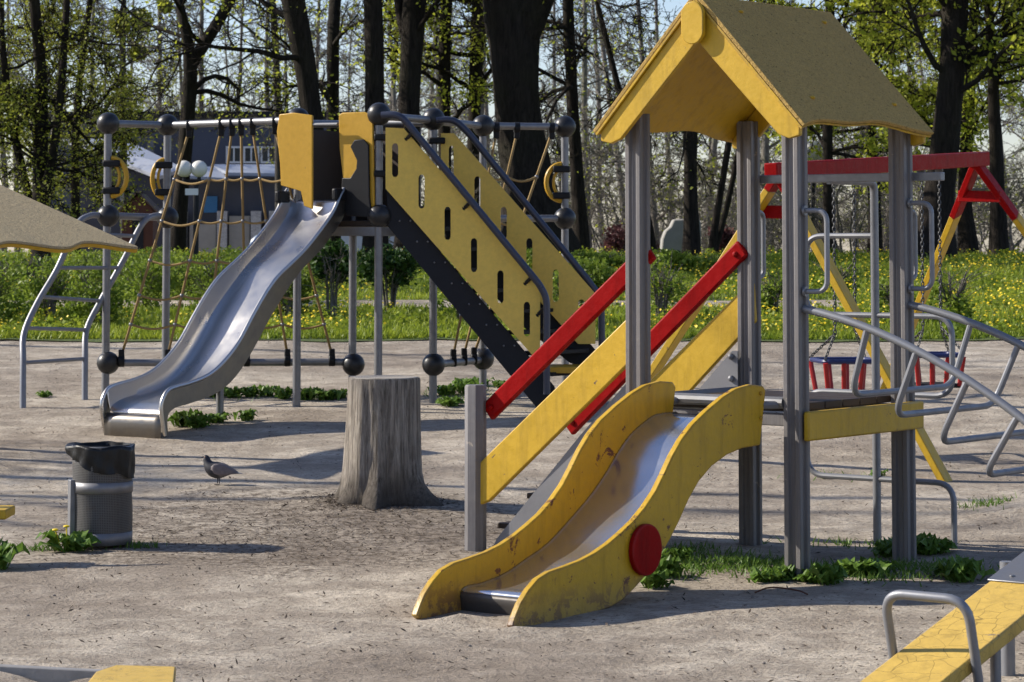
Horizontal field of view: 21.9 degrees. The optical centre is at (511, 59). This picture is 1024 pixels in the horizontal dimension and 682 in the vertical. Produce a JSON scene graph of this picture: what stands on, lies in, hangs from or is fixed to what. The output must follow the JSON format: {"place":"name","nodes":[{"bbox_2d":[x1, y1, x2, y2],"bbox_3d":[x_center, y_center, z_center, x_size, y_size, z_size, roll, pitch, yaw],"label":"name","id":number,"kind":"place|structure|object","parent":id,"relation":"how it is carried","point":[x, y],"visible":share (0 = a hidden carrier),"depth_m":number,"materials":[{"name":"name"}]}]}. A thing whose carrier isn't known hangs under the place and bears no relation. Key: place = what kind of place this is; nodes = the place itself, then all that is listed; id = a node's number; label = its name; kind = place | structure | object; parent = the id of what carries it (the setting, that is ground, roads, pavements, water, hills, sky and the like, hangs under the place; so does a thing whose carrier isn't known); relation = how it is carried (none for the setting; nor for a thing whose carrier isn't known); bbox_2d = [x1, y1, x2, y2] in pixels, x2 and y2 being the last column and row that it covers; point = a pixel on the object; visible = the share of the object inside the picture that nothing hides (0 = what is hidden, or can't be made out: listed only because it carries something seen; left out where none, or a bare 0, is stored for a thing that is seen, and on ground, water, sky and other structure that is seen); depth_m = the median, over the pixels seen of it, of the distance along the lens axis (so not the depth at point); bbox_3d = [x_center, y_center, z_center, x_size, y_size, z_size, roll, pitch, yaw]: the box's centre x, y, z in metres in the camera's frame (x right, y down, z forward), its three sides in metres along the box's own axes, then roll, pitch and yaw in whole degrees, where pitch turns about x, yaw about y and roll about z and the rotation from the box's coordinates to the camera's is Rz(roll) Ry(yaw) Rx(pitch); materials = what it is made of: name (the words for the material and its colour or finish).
{"place":"outdoors","nodes":[
{"label":"outdoors","id":0,"kind":"place"},
{"bbox_2d":[0,300,840,307],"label":"path","id":1,"kind":"structure","parent":0,"point":[422,302],"depth_m":33.72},
{"bbox_2d":[0,250,1023,681],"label":"ground","id":2,"kind":"structure","parent":0,"point":[246,448],"depth_m":14.29,"materials":[{"name":"beige sand"}]},
{"bbox_2d":[0,537,29,569],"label":"weed clump","id":3,"kind":"object","parent":2,"relation":"on","point":[8,552],"visible":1,"depth_m":13.48,"materials":[{"name":"green plant"}]},
{"bbox_2d":[0,0,92,251],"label":"woodland tree","id":4,"kind":"object","parent":2,"relation":"on","point":[2,161],"visible":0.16,"depth_m":63.33,"materials":[{"name":"green plant"}]},
{"bbox_2d":[0,185,137,252],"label":"sandpit shelter","id":5,"kind":"object","parent":2,"relation":"on","point":[27,223],"visible":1,"depth_m":19.41,"materials":[{"name":"paint"}]},
{"bbox_2d":[36,525,101,552],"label":"weed clump","id":6,"kind":"object","parent":2,"relation":"on","point":[75,541],"visible":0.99,"depth_m":14.22,"materials":[{"name":"green plant"}]},
{"bbox_2d":[4,0,150,206],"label":"woodland tree","id":7,"kind":"object","parent":2,"relation":"on","point":[148,64],"visible":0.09,"depth_m":75.03,"materials":[{"name":"green plant"}]},
{"bbox_2d":[0,664,175,681],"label":"sandbox","id":8,"kind":"object","parent":2,"relation":"on","point":[27,673],"visible":1,"depth_m":9.73,"materials":[{"name":"yellow wood"}]},
{"bbox_2d":[65,441,134,545],"bbox_3d":[-2.263,2.382,14.520,0.385,0.554,0.366,0,-4,0],"label":"litter bin","id":9,"kind":"object","parent":2,"relation":"on","point":[100,491],"visible":0.94,"depth_m":14.38,"materials":[{"name":"metal"}]},
{"bbox_2d":[63,138,176,252],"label":"metal roof shed","id":10,"kind":"structure","parent":2,"relation":"on","point":[145,162],"depth_m":76.90,"materials":[{"name":"grey metal"}]},
{"bbox_2d":[30,0,225,251],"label":"tree","id":11,"kind":"object","parent":2,"relation":"on","point":[144,51],"visible":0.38,"depth_m":69.91,"materials":[{"name":"green plant"}]},
{"bbox_2d":[118,191,159,254],"bbox_3d":[-8.768,4.122,62.264,0.900,2.071,1.000,0,-4,0],"label":"wooden hut","id":12,"kind":"object","parent":2,"relation":"on","point":[147,236],"visible":0.49,"depth_m":61.88,"materials":[{"name":"red wood"}]},
{"bbox_2d":[73,0,215,110],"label":"woodland tree","id":13,"kind":"object","parent":2,"relation":"on","point":[154,92],"visible":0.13,"depth_m":99.61,"materials":[{"name":"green plant"}]},
{"bbox_2d":[126,0,282,110],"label":"woodland tree","id":14,"kind":"object","parent":2,"relation":"on","point":[201,13],"visible":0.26,"depth_m":94.42,"materials":[{"name":"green plant"}]},
{"bbox_2d":[201,455,242,484],"bbox_3d":[-1.895,2.676,17.253,0.279,0.194,0.109,0,-4,6],"label":"pigeon","id":15,"kind":"object","parent":2,"relation":"on","point":[217,470],"visible":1,"depth_m":17.22,"materials":[{"name":"grey"}]},
{"bbox_2d":[32,111,425,214],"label":"long building","id":16,"kind":"structure","parent":2,"relation":"on","point":[204,144],"depth_m":84.00,"materials":[{"name":"grey stone"}]},
{"bbox_2d":[187,164,287,253],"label":"brick kiosk","id":17,"kind":"object","parent":2,"relation":"on","point":[231,234],"visible":0.34,"depth_m":72.18,"materials":[{"name":"brick"}]},
{"bbox_2d":[161,0,328,208],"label":"tree","id":18,"kind":"object","parent":2,"relation":"on","point":[278,185],"visible":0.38,"depth_m":60.01,"materials":[{"name":"green plant"}]},
{"bbox_2d":[209,0,358,110],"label":"woodland tree","id":19,"kind":"object","parent":2,"relation":"on","point":[266,62],"visible":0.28,"depth_m":90.77,"materials":[{"name":"green plant"}]},
{"bbox_2d":[212,4,355,110],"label":"woodland tree","id":20,"kind":"object","parent":2,"relation":"on","point":[286,79],"visible":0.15,"depth_m":90.72,"materials":[{"name":"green plant"}]},
{"bbox_2d":[19,102,604,438],"bbox_3d":[-1.545,1.798,22.453,5.084,2.799,3.422,2,-5,-31],"label":"climbing frame","id":21,"kind":"object","parent":2,"relation":"on","point":[356,175],"visible":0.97,"depth_m":21.88,"materials":[{"name":"grey metal"}]},
{"bbox_2d":[245,0,387,109],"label":"woodland tree","id":22,"kind":"object","parent":2,"relation":"on","point":[321,55],"visible":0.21,"depth_m":100.69,"materials":[{"name":"brown plant"}]},
{"bbox_2d":[297,0,468,110],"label":"woodland tree","id":23,"kind":"object","parent":2,"relation":"on","point":[363,77],"visible":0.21,"depth_m":91.19,"materials":[{"name":"brown plant"}]},
{"bbox_2d":[333,375,442,509],"bbox_3d":[-0.737,2.390,16.319,0.862,0.862,0.813,2,-4,-23],"label":"tree stump","id":24,"kind":"object","parent":2,"relation":"on","point":[382,461],"visible":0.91,"depth_m":16.13,"materials":[{"name":"grey wood"}]},
{"bbox_2d":[308,0,468,157],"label":"woodland tree","id":25,"kind":"object","parent":2,"relation":"on","point":[393,93],"visible":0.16,"depth_m":69.72,"materials":[{"name":"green plant"}]},
{"bbox_2d":[386,10,547,144],"bbox_3d":[-1.121,-2.128,63.031,4.679,14.708,5.814,3,-5,-39],"label":"woodland tree","id":26,"kind":"object","parent":2,"relation":"on","point":[485,64],"visible":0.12,"depth_m":63.04,"materials":[{"name":"brown plant"}]},
{"bbox_2d":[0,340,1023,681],"bbox_3d":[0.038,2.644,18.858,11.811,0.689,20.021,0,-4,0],"label":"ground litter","id":27,"kind":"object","parent":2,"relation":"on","point":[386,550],"visible":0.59,"depth_m":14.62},
{"bbox_2d":[11,386,1016,586],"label":"grass tufts","id":28,"kind":"object","parent":2,"relation":"on","point":[744,561],"visible":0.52,"depth_m":13.55,"materials":[{"name":"green plant"}]},
{"bbox_2d":[426,1,609,145],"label":"woodland tree","id":29,"kind":"object","parent":2,"relation":"on","point":[557,73],"visible":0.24,"depth_m":75.17,"materials":[{"name":"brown plant"}]},
{"bbox_2d":[488,0,638,251],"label":"woodland tree","id":30,"kind":"object","parent":2,"relation":"on","point":[583,106],"visible":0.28,"depth_m":66.96,"materials":[{"name":"green plant"}]},
{"bbox_2d":[549,0,639,228],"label":"woodland tree","id":31,"kind":"object","parent":2,"relation":"on","point":[603,53],"visible":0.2,"depth_m":79.49,"materials":[{"name":"brown plant"}]},
{"bbox_2d":[541,0,679,250],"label":"woodland tree","id":32,"kind":"object","parent":2,"relation":"on","point":[597,86],"visible":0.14,"depth_m":102.41,"materials":[{"name":"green plant"}]},
{"bbox_2d":[545,75,683,252],"bbox_3d":[2.420,2.402,58.085,4.470,4.223,4.142,-2,-5,31],"label":"brushwood","id":33,"kind":"object","parent":2,"relation":"on","point":[608,184],"visible":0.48,"depth_m":58.35,"materials":[{"name":"brown plant"}]},
{"bbox_2d":[550,0,702,250],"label":"woodland tree","id":34,"kind":"object","parent":2,"relation":"on","point":[653,205],"visible":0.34,"depth_m":60.40,"materials":[{"name":"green plant"}]},
{"bbox_2d":[640,569,674,588],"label":"weed clump","id":35,"kind":"object","parent":2,"relation":"on","point":[657,579],"visible":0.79,"depth_m":12.64,"materials":[{"name":"green plant"}]},
{"bbox_2d":[654,553,685,577],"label":"weed clump","id":36,"kind":"object","parent":2,"relation":"on","point":[671,565],"visible":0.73,"depth_m":13.07,"materials":[{"name":"green plant"}]},
{"bbox_2d":[609,132,736,248],"bbox_3d":[3.435,2.773,54.099,2.644,2.695,2.853,-1,-4,9],"label":"brushwood","id":37,"kind":"object","parent":2,"relation":"on","point":[670,203],"visible":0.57,"depth_m":54.26,"materials":[{"name":"brown plant"}]},
{"bbox_2d":[625,0,806,253],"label":"woodland tree","id":38,"kind":"object","parent":2,"relation":"on","point":[766,147],"visible":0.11,"depth_m":64.16,"materials":[{"name":"brown plant"}]},
{"bbox_2d":[651,0,780,252],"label":"woodland tree","id":39,"kind":"object","parent":2,"relation":"on","point":[714,142],"visible":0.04,"depth_m":71.08,"materials":[{"name":"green plant"}]},
{"bbox_2d":[412,0,1023,626],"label":"play tower","id":40,"kind":"structure","parent":2,"relation":"on","point":[592,524],"depth_m":13.58,"materials":[{"name":"grey paint"}]},
{"bbox_2d":[676,142,809,248],"bbox_3d":[5.377,3.687,61.775,2.672,3.607,4.099,1,-4,-9],"label":"brushwood","id":41,"kind":"object","parent":2,"relation":"on","point":[728,217],"visible":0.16,"depth_m":61.79,"materials":[{"name":"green plant"}]},
{"bbox_2d":[746,568,785,582],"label":"weed clump","id":42,"kind":"object","parent":2,"relation":"on","point":[756,574],"visible":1,"depth_m":12.88,"materials":[{"name":"green plant"}]},
{"bbox_2d":[707,128,881,253],"bbox_3d":[6.402,3.136,56.774,4.332,3.811,2.823,2,-5,-31],"label":"brushwood","id":43,"kind":"object","parent":2,"relation":"on","point":[780,236],"visible":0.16,"depth_m":56.56,"materials":[{"name":"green plant"}]},
{"bbox_2d":[802,561,847,585],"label":"weed clump","id":44,"kind":"object","parent":2,"relation":"on","point":[826,574],"visible":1,"depth_m":12.81,"materials":[{"name":"green plant"}]},
{"bbox_2d":[651,151,1023,481],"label":"swing frame","id":45,"kind":"object","parent":2,"relation":"on","point":[976,163],"visible":0.63,"depth_m":18.82,"materials":[{"name":"red paint"}]},
{"bbox_2d":[809,184,880,389],"bbox_3d":[2.378,1.591,18.891,0.444,1.597,0.445,1,-4,-8],"label":"cradle swing","id":46,"kind":"object","parent":45,"relation":"hanging from","point":[827,362],"visible":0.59,"depth_m":18.78,"materials":[{"name":"blue plastic"}]},
{"bbox_2d":[914,169,965,387],"bbox_3d":[3.201,1.647,20.166,0.414,1.686,0.415,1,-4,-8],"label":"cradle swing","id":47,"kind":"object","parent":45,"relation":"hanging from","point":[939,354],"visible":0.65,"depth_m":20.04,"materials":[{"name":"blue plastic"}]},
{"bbox_2d":[837,557,891,577],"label":"weed clump","id":48,"kind":"object","parent":2,"relation":"on","point":[852,565],"visible":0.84,"depth_m":13.16,"materials":[{"name":"green plant"}]},
{"bbox_2d":[816,182,924,252],"bbox_3d":[8.022,3.263,60.784,2.348,3.143,3.422,2,-4,-24],"label":"brushwood","id":49,"kind":"object","parent":2,"relation":"on","point":[859,240],"visible":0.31,"depth_m":60.54,"materials":[{"name":"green plant"}]},
{"bbox_2d":[916,532,944,554],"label":"weed clump","id":50,"kind":"object","parent":2,"relation":"on","point":[924,539],"visible":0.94,"depth_m":14.04,"materials":[{"name":"green plant"}]},
{"bbox_2d":[861,552,1023,681],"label":"seesaw","id":51,"kind":"object","parent":2,"relation":"on","point":[963,639],"visible":1,"depth_m":9.50,"materials":[{"name":"yellow paint"}]},
{"bbox_2d":[877,4,1023,247],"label":"woodland tree","id":52,"kind":"object","parent":2,"relation":"on","point":[979,178],"visible":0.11,"depth_m":61.53,"materials":[{"name":"green plant"}]},
{"bbox_2d":[935,554,995,582],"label":"weed clump","id":53,"kind":"object","parent":2,"relation":"on","point":[960,569],"visible":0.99,"depth_m":12.99,"materials":[{"name":"green plant"}]},
{"bbox_2d":[975,3,1023,248],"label":"woodland tree","id":54,"kind":"object","parent":2,"relation":"on","point":[1019,147],"visible":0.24,"depth_m":111.06,"materials":[{"name":"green plant"}]},
{"bbox_2d":[0,245,1023,341],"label":"lawn","id":55,"kind":"structure","parent":0,"point":[424,338],"depth_m":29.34,"materials":[{"name":"green plant"}]},
{"bbox_2d":[0,250,34,322],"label":"shrub","id":56,"kind":"object","parent":55,"relation":"on","point":[8,272],"visible":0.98,"depth_m":30.33,"materials":[{"name":"green plant"}]},
{"bbox_2d":[0,251,72,285],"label":"shrub","id":57,"kind":"object","parent":55,"relation":"on","point":[31,263],"visible":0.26,"depth_m":36.83,"materials":[{"name":"green plant"}]},
{"bbox_2d":[13,256,81,317],"bbox_3d":[-5.496,2.718,31.340,1.004,0.806,0.839,0,-4,0],"label":"shrub","id":58,"kind":"object","parent":55,"relation":"on","point":[40,279],"visible":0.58,"depth_m":31.29,"materials":[{"name":"green plant"}]},
{"bbox_2d":[0,0,159,263],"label":"tree","id":59,"kind":"object","parent":55,"relation":"on","point":[44,164],"visible":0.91,"depth_m":42.91,"materials":[{"name":"green plant"}]},
{"bbox_2d":[0,0,182,256],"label":"tree","id":60,"kind":"object","parent":55,"relation":"on","point":[73,177],"visible":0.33,"depth_m":45.80,"materials":[{"name":"green plant"}]},
{"bbox_2d":[40,249,144,279],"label":"shrub","id":61,"kind":"object","parent":55,"relation":"on","point":[87,258],"visible":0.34,"depth_m":37.75,"materials":[{"name":"green plant"}]},
{"bbox_2d":[57,256,134,325],"bbox_3d":[-4.744,2.668,30.177,0.938,0.879,0.755,0,-4,0],"label":"shrub","id":62,"kind":"object","parent":55,"relation":"on","point":[93,290],"visible":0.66,"depth_m":30.12,"materials":[{"name":"green plant"}]},
{"bbox_2d":[112,250,188,308],"bbox_3d":[-4.592,2.748,32.928,0.958,0.794,1.087,2,-4,-27],"label":"shrub","id":63,"kind":"object","parent":55,"relation":"on","point":[150,289],"visible":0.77,"depth_m":32.76,"materials":[{"name":"green plant"}]},
{"bbox_2d":[60,0,298,251],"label":"tree","id":64,"kind":"object","parent":55,"relation":"on","point":[178,235],"visible":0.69,"depth_m":50.08,"materials":[{"name":"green plant"}]},
{"bbox_2d":[150,248,223,299],"bbox_3d":[-4.219,2.814,34.403,0.936,0.751,1.108,-4,-6,44],"label":"shrub","id":65,"kind":"object","parent":55,"relation":"on","point":[191,281],"visible":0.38,"depth_m":34.30,"materials":[{"name":"green plant"}]},
{"bbox_2d":[176,160,206,258],"bbox_3d":[-4.969,2.510,40.925,0.490,1.910,0.260,0,-4,0],"label":"street lamp","id":66,"kind":"object","parent":55,"relation":"on","point":[198,169],"visible":0.89,"depth_m":40.89,"materials":[{"name":"white glass"}]},
{"bbox_2d":[174,251,239,311],"bbox_3d":[-3.521,2.720,31.941,0.926,0.826,0.939,-3,-5,36],"label":"shrub","id":67,"kind":"object","parent":55,"relation":"on","point":[207,279],"visible":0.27,"depth_m":31.78,"materials":[{"name":"green plant"}]},
{"bbox_2d":[123,0,328,245],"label":"tree","id":68,"kind":"object","parent":55,"relation":"on","point":[293,14],"visible":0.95,"depth_m":44.91,"materials":[{"name":"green plant"}]},
{"bbox_2d":[272,265,321,317],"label":"shrub","id":69,"kind":"object","parent":55,"relation":"on","point":[287,303],"visible":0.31,"depth_m":31.30,"materials":[{"name":"green plant"}]},
{"bbox_2d":[235,0,400,243],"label":"tree","id":70,"kind":"object","parent":55,"relation":"on","point":[335,34],"visible":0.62,"depth_m":51.31,"materials":[{"name":"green plant"}]},
{"bbox_2d":[292,238,360,316],"bbox_3d":[-2.196,2.614,31.384,0.778,1.011,0.774,0,-4,0],"label":"clipped bush","id":71,"kind":"object","parent":55,"relation":"on","point":[331,260],"visible":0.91,"depth_m":31.35,"materials":[{"name":"green plant"}]},
{"bbox_2d":[361,0,388,255],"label":"tree","id":72,"kind":"object","parent":55,"relation":"on","point":[374,51],"visible":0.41,"depth_m":45.12,"materials":[{"name":"brown plant"}]},
{"bbox_2d":[275,0,485,252],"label":"tree","id":73,"kind":"object","parent":55,"relation":"on","point":[412,17],"visible":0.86,"depth_m":45.92,"materials":[{"name":"green plant"}]},
{"bbox_2d":[357,243,423,310],"bbox_3d":[-1.450,2.684,32.391,1.037,0.907,0.868,0,-4,0],"label":"clipped bush","id":74,"kind":"object","parent":55,"relation":"on","point":[400,265],"visible":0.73,"depth_m":32.30,"materials":[{"name":"green plant"}]},
{"bbox_2d":[357,0,493,239],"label":"tree","id":75,"kind":"object","parent":55,"relation":"on","point":[444,101],"visible":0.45,"depth_m":53.93,"materials":[{"name":"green plant"}]},
{"bbox_2d":[345,0,551,204],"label":"tree","id":76,"kind":"object","parent":55,"relation":"on","point":[474,66],"visible":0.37,"depth_m":54.02,"materials":[{"name":"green plant"}]},
{"bbox_2d":[0,246,1023,330],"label":"dandelion flowers","id":77,"kind":"object","parent":55,"relation":"on","point":[618,298],"visible":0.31,"depth_m":32.41,"materials":[{"name":"yellow plant"}]},
{"bbox_2d":[427,0,622,252],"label":"tree","id":78,"kind":"object","parent":55,"relation":"on","point":[580,226],"visible":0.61,"depth_m":47.95,"materials":[{"name":"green plant"}]},
{"bbox_2d":[483,0,582,252],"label":"tree","id":79,"kind":"object","parent":55,"relation":"on","point":[513,32],"visible":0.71,"depth_m":45.73,"materials":[{"name":"brown plant"}]},
{"bbox_2d":[553,256,617,290],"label":"clipped bush","id":80,"kind":"object","parent":55,"relation":"on","point":[604,272],"visible":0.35,"depth_m":35.64,"materials":[{"name":"green plant"}]},
{"bbox_2d":[599,221,624,252],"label":"plum shrub","id":81,"kind":"object","parent":55,"relation":"on","point":[615,239],"visible":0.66,"depth_m":48.66,"materials":[{"name":"purple plant"}]},
{"bbox_2d":[542,0,682,252],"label":"tree","id":82,"kind":"object","parent":55,"relation":"on","point":[607,44],"visible":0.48,"depth_m":49.74,"materials":[{"name":"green plant"}]},
{"bbox_2d":[572,0,764,255],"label":"tree","id":83,"kind":"object","parent":55,"relation":"on","point":[691,242],"visible":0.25,"depth_m":45.79,"materials":[{"name":"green plant"}]},
{"bbox_2d":[650,249,694,319],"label":"sparse shrub","id":84,"kind":"object","parent":55,"relation":"on","point":[665,286],"visible":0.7,"depth_m":30.83,"materials":[{"name":"green plant"}]},
{"bbox_2d":[650,248,701,273],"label":"hedge bush","id":85,"kind":"object","parent":55,"relation":"on","point":[680,259],"visible":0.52,"depth_m":39.74,"materials":[{"name":"green plant"}]},
{"bbox_2d":[660,219,700,251],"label":"stone block","id":86,"kind":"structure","parent":55,"relation":"on","point":[671,236],"depth_m":50.89,"materials":[{"name":"stone"}]},
{"bbox_2d":[652,0,774,252],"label":"tree","id":87,"kind":"object","parent":55,"relation":"on","point":[716,232],"visible":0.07,"depth_m":48.89,"materials":[{"name":"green plant"}]},
{"bbox_2d":[761,267,782,314],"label":"sparse shrub","id":88,"kind":"object","parent":55,"relation":"on","point":[770,293],"visible":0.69,"depth_m":31.79,"materials":[{"name":"green plant"}]},
{"bbox_2d":[727,125,919,254],"bbox_3d":[6.418,2.680,52.512,4.564,4.016,2.974,-3,-5,36],"label":"brushwood","id":89,"kind":"object","parent":55,"relation":"on","point":[817,217],"visible":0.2,"depth_m":52.87,"materials":[{"name":"brown plant"}]},
{"bbox_2d":[809,257,863,292],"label":"sparse shrub","id":90,"kind":"object","parent":55,"relation":"on","point":[849,269],"visible":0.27,"depth_m":35.84,"materials":[{"name":"green plant"}]},
{"bbox_2d":[751,0,940,251],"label":"tree","id":91,"kind":"object","parent":55,"relation":"on","point":[828,150],"visible":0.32,"depth_m":49.81,"materials":[{"name":"green plant"}]},
{"bbox_2d":[761,0,988,253],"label":"tree","id":92,"kind":"object","parent":55,"relation":"on","point":[886,70],"visible":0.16,"depth_m":53.79,"materials":[{"name":"green plant"}]},
{"bbox_2d":[868,276,915,312],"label":"sparse shrub","id":93,"kind":"object","parent":55,"relation":"on","point":[884,294],"visible":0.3,"depth_m":30.81,"materials":[{"name":"green plant"}]},
{"bbox_2d":[810,0,1023,259],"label":"tree","id":94,"kind":"object","parent":55,"relation":"on","point":[958,59],"visible":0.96,"depth_m":44.82,"materials":[{"name":"green plant"}]},
{"bbox_2d":[858,0,1023,254],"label":"tree","id":95,"kind":"object","parent":55,"relation":"on","point":[967,236],"visible":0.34,"depth_m":51.83,"materials":[{"name":"green plant"}]},
{"bbox_2d":[888,0,1023,255],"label":"tree","id":96,"kind":"object","parent":55,"relation":"on","point":[998,234],"visible":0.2,"depth_m":46.94,"materials":[{"name":"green plant"}]},
{"bbox_2d":[925,264,991,323],"bbox_3d":[5.086,2.730,30.379,0.833,0.779,0.684,-1,-4,19],"label":"sparse shrub","id":97,"kind":"object","parent":55,"relation":"on","point":[956,303],"visible":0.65,"depth_m":30.31,"materials":[{"name":"green plant"}]},
{"bbox_2d":[957,99,1023,252],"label":"brushwood","id":98,"kind":"object","parent":55,"relation":"on","point":[1018,207],"visible":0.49,"depth_m":52.55,"materials":[{"name":"brown plant"}]},
{"bbox_2d":[0,0,1023,249],"label":"sky","id":99,"kind":"structure","parent":0,"point":[1011,138],"materials":[{"name":"white"}]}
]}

